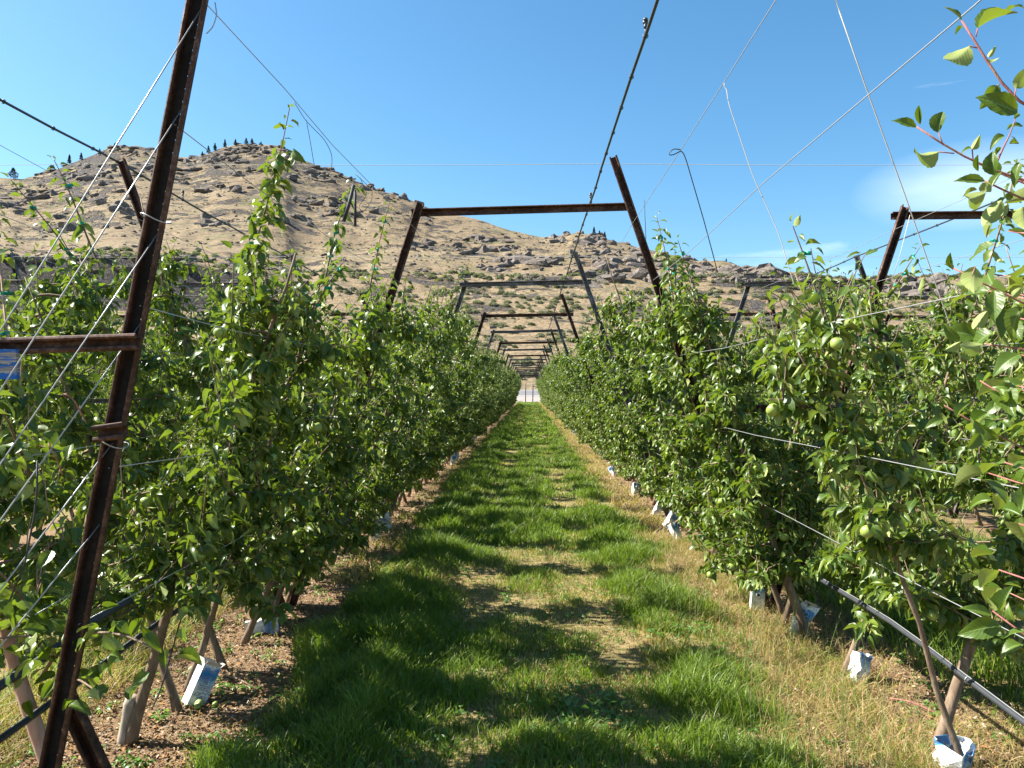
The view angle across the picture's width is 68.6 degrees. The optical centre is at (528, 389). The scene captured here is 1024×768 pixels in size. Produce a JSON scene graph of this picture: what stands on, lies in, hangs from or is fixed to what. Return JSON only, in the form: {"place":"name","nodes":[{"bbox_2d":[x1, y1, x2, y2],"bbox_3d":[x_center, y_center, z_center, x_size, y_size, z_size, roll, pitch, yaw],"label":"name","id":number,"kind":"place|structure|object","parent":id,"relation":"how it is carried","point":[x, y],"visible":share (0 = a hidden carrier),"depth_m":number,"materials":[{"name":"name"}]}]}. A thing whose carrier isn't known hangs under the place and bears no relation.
{"place":"outdoors","nodes":[
{"label":"outdoors","id":0,"kind":"place"},
{"bbox_2d":[0,401,1023,767],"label":"grass","id":1,"kind":"structure","parent":0,"point":[394,627],"depth_m":4.66,"materials":[{"name":"green plant"}]},
{"bbox_2d":[0,144,1023,389],"bbox_3d":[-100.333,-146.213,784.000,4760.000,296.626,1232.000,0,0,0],"label":"hill","id":2,"kind":"structure","parent":0,"point":[440,228],"depth_m":437.49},
{"bbox_2d":[0,143,972,299],"bbox_3d":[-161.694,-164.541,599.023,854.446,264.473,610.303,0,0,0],"label":"rock outcrops","id":3,"kind":"object","parent":2,"relation":"on","point":[634,259],"visible":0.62,"depth_m":511.15,"materials":[{"name":"grey stone"}]},
{"bbox_2d":[0,402,1023,767],"bbox_3d":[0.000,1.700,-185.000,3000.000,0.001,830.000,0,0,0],"label":"ground","id":4,"kind":"structure","parent":0,"point":[966,516],"depth_m":4.70,"materials":[{"name":"brown soil"}]},
{"bbox_2d":[0,267,69,518],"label":"apple tree","id":5,"kind":"object","parent":4,"relation":"on","point":[24,380],"visible":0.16,"depth_m":7.43,"materials":[{"name":"green plant"}]},
{"bbox_2d":[0,282,93,519],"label":"apple tree","id":6,"kind":"object","parent":4,"relation":"on","point":[50,425],"visible":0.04,"depth_m":9.34,"materials":[{"name":"green plant"}]},
{"bbox_2d":[27,315,122,529],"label":"apple tree","id":7,"kind":"object","parent":4,"relation":"on","point":[106,377],"visible":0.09,"depth_m":8.68,"materials":[{"name":"green plant"}]},
{"bbox_2d":[39,274,146,499],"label":"apple tree","id":8,"kind":"object","parent":4,"relation":"on","point":[81,360],"visible":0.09,"depth_m":10.42,"materials":[{"name":"green plant"}]},
{"bbox_2d":[0,204,201,764],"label":"apple tree","id":9,"kind":"object","parent":4,"relation":"on","point":[61,552],"visible":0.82,"depth_m":2.91,"materials":[{"name":"green plant"}]},
{"bbox_2d":[0,0,208,767],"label":"steel trellis","id":10,"kind":"object","parent":4,"relation":"on","point":[113,429],"visible":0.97,"depth_m":2.40,"materials":[{"name":"metal"}]},
{"bbox_2d":[0,349,19,378],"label":"wooden board","id":11,"kind":"object","parent":10,"relation":"attached to","point":[9,359],"visible":0.9,"depth_m":2.29,"materials":[{"name":"blue paint"}]},
{"bbox_2d":[0,524,99,646],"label":"guy cable","id":12,"kind":"object","parent":10,"relation":"attached to","point":[34,604],"visible":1,"depth_m":2.31,"materials":[{"name":"metal"}]},
{"bbox_2d":[0,443,112,590],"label":"guy cable","id":13,"kind":"object","parent":10,"relation":"attached to","point":[13,572],"visible":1,"depth_m":2.30,"materials":[{"name":"metal"}]},
{"bbox_2d":[0,597,132,690],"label":"supply pipe","id":14,"kind":"object","parent":10,"relation":"attached to","point":[96,619],"visible":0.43,"depth_m":2.92,"materials":[{"name":"black plastic"}]},
{"bbox_2d":[0,324,139,521],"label":"guy cable","id":15,"kind":"object","parent":10,"relation":"attached to","point":[14,500],"visible":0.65,"depth_m":2.28,"materials":[{"name":"metal"}]},
{"bbox_2d":[9,460,38,600],"bbox_3d":[-1.515,0.426,2.252,0.185,0.439,0.011,0,0,34],"label":"training string","id":16,"kind":"object","parent":15,"relation":"hanging from","point":[29,539],"visible":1,"depth_m":2.23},
{"bbox_2d":[0,234,156,464],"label":"guy cable","id":17,"kind":"object","parent":10,"relation":"attached to","point":[77,351],"visible":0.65,"depth_m":2.27,"materials":[{"name":"metal"}]},
{"bbox_2d":[0,110,180,391],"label":"guy cable","id":18,"kind":"object","parent":10,"relation":"attached to","point":[14,368],"visible":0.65,"depth_m":2.26,"materials":[{"name":"metal"}]},
{"bbox_2d":[0,11,199,331],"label":"guy cable","id":19,"kind":"object","parent":10,"relation":"attached to","point":[35,274],"visible":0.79,"depth_m":2.25,"materials":[{"name":"metal"}]},
{"bbox_2d":[208,6,510,364],"bbox_3d":[-0.895,-1.243,43.100,0.163,0.038,81.400,0,0,0],"label":"trellis wire","id":20,"kind":"object","parent":10,"relation":"attached to","point":[323,134],"visible":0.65,"depth_m":3.48,"materials":[{"name":"grey metal"}]},
{"bbox_2d":[0,172,228,671],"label":"apple tree","id":21,"kind":"object","parent":4,"relation":"on","point":[153,407],"visible":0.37,"depth_m":4.51,"materials":[{"name":"green plant"}]},
{"bbox_2d":[78,326,174,484],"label":"apple tree","id":22,"kind":"object","parent":4,"relation":"on","point":[155,338],"visible":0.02,"depth_m":9.68,"materials":[{"name":"green plant"}]},
{"bbox_2d":[6,253,309,446],"bbox_3d":[-4.917,0.079,9.969,4.008,3.771,0.180,0,0,0],"label":"steel trellis","id":23,"kind":"object","parent":4,"relation":"on","point":[96,400],"visible":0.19,"depth_m":9.95,"materials":[{"name":"brown metal"}]},
{"bbox_2d":[145,332,209,482],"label":"apple tree","id":24,"kind":"object","parent":4,"relation":"on","point":[175,415],"visible":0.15,"depth_m":11.04,"materials":[{"name":"green plant"}]},
{"bbox_2d":[59,103,325,747],"bbox_3d":[-1.550,0.173,3.510,1.175,3.219,1.027,0,0,1],"label":"apple tree","id":25,"kind":"object","parent":4,"relation":"on","point":[213,492],"visible":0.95,"depth_m":3.46,"materials":[{"name":"green plant"}]},
{"bbox_2d":[182,656,224,705],"bbox_3d":[-1.778,1.594,4.092,0.126,0.240,0.130,33,-26,-33],"label":"drink carton","id":26,"kind":"object","parent":4,"relation":"on","point":[203,680],"visible":0.97,"depth_m":4.06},
{"bbox_2d":[141,249,366,692],"bbox_3d":[-1.483,0.488,4.229,1.218,2.561,0.875,0,0,3],"label":"apple tree","id":27,"kind":"object","parent":4,"relation":"on","point":[306,424],"visible":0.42,"depth_m":4.17,"materials":[{"name":"green plant"}]},
{"bbox_2d":[245,617,278,633],"bbox_3d":[-1.858,1.649,5.228,0.221,0.115,0.065,-4,1,-12],"label":"drink carton","id":28,"kind":"object","parent":4,"relation":"on","point":[266,628],"visible":0.51,"depth_m":5.20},
{"bbox_2d":[215,384,393,614],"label":"apple tree","id":29,"kind":"object","parent":4,"relation":"on","point":[354,549],"visible":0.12,"depth_m":5.42,"materials":[{"name":"green plant"}]},
{"bbox_2d":[239,173,413,644],"bbox_3d":[-1.370,0.144,4.990,1.092,3.256,1.038,0,0,29],"label":"apple tree","id":30,"kind":"object","parent":4,"relation":"on","point":[364,353],"visible":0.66,"depth_m":4.98,"materials":[{"name":"green plant"}]},
{"bbox_2d":[280,270,373,513],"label":"apple tree","id":31,"kind":"object","parent":4,"relation":"on","point":[318,375],"visible":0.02,"depth_m":8.87,"materials":[{"name":"green plant"}]},
{"bbox_2d":[0,462,414,743],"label":"drip hose","id":32,"kind":"object","parent":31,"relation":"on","point":[21,723],"visible":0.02,"depth_m":2.91,"materials":[{"name":"plastic"}]},
{"bbox_2d":[285,200,426,602],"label":"apple tree","id":33,"kind":"object","parent":4,"relation":"on","point":[402,332],"visible":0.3,"depth_m":5.92,"materials":[{"name":"green plant"}]},
{"bbox_2d":[310,288,410,515],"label":"apple tree","id":34,"kind":"object","parent":4,"relation":"on","point":[329,330],"visible":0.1,"depth_m":10.15,"materials":[{"name":"green plant"}]},
{"bbox_2d":[117,158,626,605],"bbox_3d":[-1.179,0.069,5.879,4.008,3.771,0.150,0,0,0],"label":"steel trellis","id":35,"kind":"object","parent":4,"relation":"on","point":[418,211],"visible":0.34,"depth_m":5.91,"materials":[{"name":"brown metal"}]},
{"bbox_2d":[24,163,1023,165],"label":"cross wire","id":36,"kind":"object","parent":35,"relation":"attached to","point":[502,164],"visible":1,"depth_m":5.90,"materials":[{"name":"grey metal"}]},
{"bbox_2d":[330,275,454,566],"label":"apple tree","id":37,"kind":"object","parent":4,"relation":"on","point":[366,490],"visible":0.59,"depth_m":7.23,"materials":[{"name":"green plant"}]},
{"bbox_2d":[349,289,459,534],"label":"apple tree","id":38,"kind":"object","parent":4,"relation":"on","point":[422,375],"visible":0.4,"depth_m":8.34,"materials":[{"name":"green plant"}]},
{"bbox_2d":[365,259,471,520],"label":"apple tree","id":39,"kind":"object","parent":4,"relation":"on","point":[419,433],"visible":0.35,"depth_m":9.52,"materials":[{"name":"green plant"}]},
{"bbox_2d":[289,254,590,515],"bbox_3d":[-1.177,0.077,9.984,4.010,3.767,0.167,0,0,0],"label":"steel trellis","id":40,"kind":"object","parent":4,"relation":"on","point":[464,284],"visible":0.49,"depth_m":9.97,"materials":[{"name":"brown metal"}]},
{"bbox_2d":[407,316,478,496],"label":"apple tree","id":41,"kind":"object","parent":4,"relation":"on","point":[463,365],"visible":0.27,"depth_m":11.86,"materials":[{"name":"green plant"}]},
{"bbox_2d":[417,326,480,487],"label":"apple tree","id":42,"kind":"object","parent":4,"relation":"on","point":[457,384],"visible":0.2,"depth_m":12.97,"materials":[{"name":"green plant"}]},
{"bbox_2d":[433,345,489,470],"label":"apple tree","id":43,"kind":"object","parent":4,"relation":"on","point":[460,430],"visible":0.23,"depth_m":14.21,"materials":[{"name":"green plant"}]},
{"bbox_2d":[436,336,490,469],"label":"apple tree","id":44,"kind":"object","parent":4,"relation":"on","point":[478,365],"visible":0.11,"depth_m":15.30,"materials":[{"name":"green plant"}]},
{"bbox_2d":[442,353,487,465],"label":"apple tree","id":45,"kind":"object","parent":4,"relation":"on","point":[477,404],"visible":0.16,"depth_m":16.49,"materials":[{"name":"green plant"}]},
{"bbox_2d":[359,293,573,480],"bbox_3d":[-1.163,0.076,14.067,4.008,3.771,0.150,0,0,0],"label":"steel trellis","id":46,"kind":"object","parent":4,"relation":"on","point":[484,315],"visible":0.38,"depth_m":14.08,"materials":[{"name":"brown metal"}]},
{"bbox_2d":[448,345,496,461],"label":"apple tree","id":47,"kind":"object","parent":4,"relation":"on","point":[475,391],"visible":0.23,"depth_m":17.68,"materials":[{"name":"green plant"}]},
{"bbox_2d":[466,337,504,440],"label":"apple tree","id":48,"kind":"object","parent":4,"relation":"on","point":[496,360],"visible":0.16,"depth_m":20.03,"materials":[{"name":"green plant"}]},
{"bbox_2d":[467,350,506,442],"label":"apple tree","id":49,"kind":"object","parent":4,"relation":"on","point":[485,414],"visible":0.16,"depth_m":21.17,"materials":[{"name":"green plant"}]},
{"bbox_2d":[435,326,562,457],"bbox_3d":[-1.175,0.071,18.179,4.008,3.771,0.180,0,-1,0],"label":"steel trellis","id":50,"kind":"object","parent":4,"relation":"on","point":[493,332],"visible":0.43,"depth_m":18.17,"materials":[{"name":"brown metal"}]},
{"bbox_2d":[0,402,1023,767],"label":"dry straw","id":51,"kind":"object","parent":4,"relation":"on","point":[812,688],"visible":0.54,"depth_m":4.43,"materials":[{"name":"beige plant"}]},
{"bbox_2d":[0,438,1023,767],"bbox_3d":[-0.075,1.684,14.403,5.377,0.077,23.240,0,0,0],"label":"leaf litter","id":52,"kind":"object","parent":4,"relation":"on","point":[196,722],"visible":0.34,"depth_m":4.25,"materials":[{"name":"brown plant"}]},
{"bbox_2d":[0,155,183,714],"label":"apple tree","id":53,"kind":"object","parent":52,"relation":"on","point":[81,435],"visible":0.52,"depth_m":3.98,"materials":[{"name":"green plant"}]},
{"bbox_2d":[4,532,1023,767],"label":"weeds","id":54,"kind":"object","parent":4,"relation":"on","point":[600,705],"visible":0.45,"depth_m":4.09,"materials":[{"name":"green plant"}]},
{"bbox_2d":[552,347,585,439],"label":"apple tree","id":55,"kind":"object","parent":4,"relation":"on","point":[564,406],"visible":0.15,"depth_m":24.45,"materials":[{"name":"green plant"}]},
{"bbox_2d":[555,343,597,448],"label":"apple tree","id":56,"kind":"object","parent":4,"relation":"on","point":[577,392],"visible":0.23,"depth_m":18.57,"materials":[{"name":"green plant"}]},
{"bbox_2d":[559,350,610,461],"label":"apple tree","id":57,"kind":"object","parent":4,"relation":"on","point":[577,414],"visible":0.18,"depth_m":17.55,"materials":[{"name":"green plant"}]},
{"bbox_2d":[563,351,616,466],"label":"apple tree","id":58,"kind":"object","parent":4,"relation":"on","point":[585,383],"visible":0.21,"depth_m":16.22,"materials":[{"name":"green plant"}]},
{"bbox_2d":[568,338,616,459],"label":"apple tree","id":59,"kind":"object","parent":4,"relation":"on","point":[582,376],"visible":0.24,"depth_m":15.19,"materials":[{"name":"green plant"}]},
{"bbox_2d":[565,315,641,489],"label":"apple tree","id":60,"kind":"object","parent":4,"relation":"on","point":[599,419],"visible":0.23,"depth_m":12.53,"materials":[{"name":"green plant"}]},
{"bbox_2d":[575,329,631,481],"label":"apple tree","id":61,"kind":"object","parent":4,"relation":"on","point":[602,444],"visible":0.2,"depth_m":13.88,"materials":[{"name":"green plant"}]},
{"bbox_2d":[579,322,653,499],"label":"apple tree","id":62,"kind":"object","parent":4,"relation":"on","point":[592,352],"visible":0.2,"depth_m":11.62,"materials":[{"name":"green plant"}]},
{"bbox_2d":[579,324,661,498],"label":"apple tree","id":63,"kind":"object","parent":4,"relation":"on","point":[586,345],"visible":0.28,"depth_m":10.45,"materials":[{"name":"green plant"}]},
{"bbox_2d":[600,323,683,527],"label":"apple tree","id":64,"kind":"object","parent":4,"relation":"on","point":[639,444],"visible":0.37,"depth_m":9.29,"materials":[{"name":"green plant"}]},
{"bbox_2d":[586,254,710,543],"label":"apple tree","id":65,"kind":"object","parent":4,"relation":"on","point":[607,310],"visible":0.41,"depth_m":8.12,"materials":[{"name":"green plant"}]},
{"bbox_2d":[560,293,772,480],"bbox_3d":[2.591,0.074,14.068,4.008,3.771,0.150,0,0,0],"label":"steel trellis","id":66,"kind":"object","parent":4,"relation":"on","point":[574,328],"visible":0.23,"depth_m":14.04,"materials":[{"name":"brown metal"}]},
{"bbox_2d":[625,302,737,571],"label":"apple tree","id":67,"kind":"object","parent":4,"relation":"on","point":[646,381],"visible":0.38,"depth_m":6.92,"materials":[{"name":"green plant"}]},
{"bbox_2d":[626,234,774,597],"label":"apple tree","id":68,"kind":"object","parent":4,"relation":"on","point":[715,514],"visible":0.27,"depth_m":6.02,"materials":[{"name":"green plant"}]},
{"bbox_2d":[574,253,875,516],"bbox_3d":[2.593,0.075,9.947,4.008,3.771,0.180,0,0,1],"label":"steel trellis","id":69,"kind":"object","parent":4,"relation":"on","point":[749,284],"visible":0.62,"depth_m":9.91,"materials":[{"name":"brown metal"}]},
{"bbox_2d":[598,282,1023,374],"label":"trellis wire","id":70,"kind":"object","parent":69,"relation":"attached to","point":[846,319],"visible":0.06,"depth_m":2.56,"materials":[{"name":"grey metal"}]},
{"bbox_2d":[835,0,969,389],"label":"training string","id":71,"kind":"object","parent":70,"relation":"attached to","point":[899,181],"visible":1,"depth_m":2.63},
{"bbox_2d":[673,304,792,536],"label":"apple tree","id":72,"kind":"object","parent":4,"relation":"on","point":[756,352],"visible":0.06,"depth_m":8.71,"materials":[{"name":"green plant"}]},
{"bbox_2d":[651,248,824,616],"bbox_3d":[1.464,0.379,5.521,1.105,2.783,1.221,0,0,-4],"label":"apple tree","id":73,"kind":"object","parent":4,"relation":"on","point":[706,417],"visible":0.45,"depth_m":5.40,"materials":[{"name":"green plant"}]},
{"bbox_2d":[652,211,833,638],"bbox_3d":[1.512,0.231,5.156,1.280,3.086,0.933,0,0,1],"label":"apple tree","id":74,"kind":"object","parent":4,"relation":"on","point":[753,484],"visible":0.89,"depth_m":5.13,"materials":[{"name":"green plant"}]},
{"bbox_2d":[678,284,820,555],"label":"apple tree","id":75,"kind":"object","parent":4,"relation":"on","point":[684,523],"visible":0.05,"depth_m":7.57,"materials":[{"name":"green plant"}]},
{"bbox_2d":[750,588,764,610],"bbox_3d":[1.749,1.586,5.738,0.095,0.170,0.100,4,7,10],"label":"drink carton","id":76,"kind":"object","parent":4,"relation":"on","point":[759,597],"visible":0.69,"depth_m":5.70,"materials":[{"name":"white cardboard"}]},
{"bbox_2d":[626,518,946,767],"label":"seed stalks","id":77,"kind":"object","parent":4,"relation":"on","point":[668,560],"visible":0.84,"depth_m":3.89,"materials":[{"name":"beige plant"}]},
{"bbox_2d":[693,261,882,588],"bbox_3d":[2.265,0.307,6.590,1.393,2.929,1.090,0,0,-38],"label":"apple tree","id":78,"kind":"object","parent":4,"relation":"on","point":[795,433],"visible":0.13,"depth_m":6.54,"materials":[{"name":"green plant"}]},
{"bbox_2d":[790,596,820,635],"bbox_3d":[1.912,1.592,5.210,0.151,0.259,0.144,23,-3,13],"label":"drink carton","id":79,"kind":"object","parent":4,"relation":"on","point":[811,609],"visible":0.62,"depth_m":5.16,"materials":[{"name":"blue cardboard"}]},
{"bbox_2d":[609,155,1012,608],"bbox_3d":[2.609,0.082,5.895,4.008,3.771,0.150,1,0,-1],"label":"steel trellis","id":80,"kind":"object","parent":4,"relation":"on","point":[901,215],"visible":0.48,"depth_m":5.88,"materials":[{"name":"brown metal"}]},
{"bbox_2d":[731,243,937,624],"bbox_3d":[2.171,0.370,5.506,1.535,2.796,1.044,0,0,-2],"label":"apple tree","id":81,"kind":"object","parent":4,"relation":"on","point":[860,376],"visible":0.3,"depth_m":5.30,"materials":[{"name":"green plant"}]},
{"bbox_2d":[848,651,872,683],"bbox_3d":[1.933,1.623,4.399,0.133,0.176,0.132,17,-6,-19],"label":"drink carton","id":82,"kind":"object","parent":4,"relation":"on","point":[859,664],"visible":0.84,"depth_m":4.35,"materials":[{"name":"white cardboard"}]},
{"bbox_2d":[737,213,996,756],"bbox_3d":[1.446,0.514,3.246,1.011,2.504,0.913,0,0,0],"label":"apple tree","id":83,"kind":"object","parent":4,"relation":"on","point":[873,521],"visible":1,"depth_m":3.13,"materials":[{"name":"green plant"}]},
{"bbox_2d":[869,313,937,442],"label":"apple tree","id":84,"kind":"object","parent":4,"relation":"on","point":[907,383],"visible":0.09,"depth_m":12.40,"materials":[{"name":"green plant"}]},
{"bbox_2d":[794,158,1023,677],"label":"apple tree","id":85,"kind":"object","parent":4,"relation":"on","point":[868,589],"visible":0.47,"depth_m":4.32,"materials":[{"name":"green plant"}]},
{"bbox_2d":[882,297,989,525],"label":"apple tree","id":86,"kind":"object","parent":4,"relation":"on","point":[932,379],"visible":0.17,"depth_m":9.32,"materials":[{"name":"green plant"}]},
{"bbox_2d":[854,255,1023,518],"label":"steel trellis","id":87,"kind":"object","parent":4,"relation":"on","point":[956,510],"visible":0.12,"depth_m":9.96,"materials":[{"name":"brown metal"}]},
{"bbox_2d":[13,256,1023,257],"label":"cross wire","id":88,"kind":"object","parent":87,"relation":"attached to","point":[563,256],"visible":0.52,"depth_m":10.00,"materials":[{"name":"grey metal"}]},
{"bbox_2d":[616,200,997,354],"bbox_3d":[4.334,-1.789,24.400,0.043,0.125,40.800,0,0,0],"label":"sprinkler pipe","id":89,"kind":"object","parent":87,"relation":"attached to","point":[936,225],"visible":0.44,"depth_m":9.21,"materials":[{"name":"metal"}]},
{"bbox_2d":[873,250,1023,762],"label":"apple tree","id":90,"kind":"object","parent":4,"relation":"on","point":[941,613],"visible":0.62,"depth_m":3.41,"materials":[{"name":"green plant"}]},
{"bbox_2d":[932,735,975,767],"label":"drink carton","id":91,"kind":"object","parent":4,"relation":"on","point":[945,750],"visible":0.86,"depth_m":3.25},
{"bbox_2d":[891,4,1023,655],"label":"apple tree","id":92,"kind":"object","parent":4,"relation":"on","point":[1006,397],"visible":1,"depth_m":1.32,"materials":[{"name":"green plant"}]},
{"bbox_2d":[906,266,1018,515],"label":"apple tree","id":93,"kind":"object","parent":4,"relation":"on","point":[983,369],"visible":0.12,"depth_m":8.23,"materials":[{"name":"green plant"}]},
{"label":"steel trellis","id":94,"kind":"object","parent":4,"relation":"on","visible":0},
{"bbox_2d":[0,98,407,323],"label":"sprinkler pipe","id":95,"kind":"object","parent":94,"relation":"attached to","point":[69,136],"visible":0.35,"depth_m":5.75,"materials":[{"name":"black plastic"}]},
{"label":"steel trellis","id":96,"kind":"object","parent":4,"relation":"on","visible":0},
{"bbox_2d":[534,0,658,372],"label":"sprinkler pipe","id":97,"kind":"object","parent":96,"relation":"attached to","point":[645,37],"visible":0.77,"depth_m":4.63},
{"bbox_2d":[0,0,1023,277],"label":"sky","id":98,"kind":"structure","parent":0,"point":[441,95],"materials":[{"name":"blue"}]},
{"bbox_2d":[675,490,1023,725],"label":"drip hose","id":99,"kind":"object","parent":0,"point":[1002,705],"visible":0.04,"depth_m":3.46,"materials":[{"name":"plastic"}]},
{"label":"steel trellis","id":100,"kind":"object","parent":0,"visible":0},
{"bbox_2d":[569,0,980,354],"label":"trellis wire","id":101,"kind":"object","parent":100,"relation":"attached to","point":[974,5],"visible":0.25,"depth_m":2.23,"materials":[{"name":"grey metal"}]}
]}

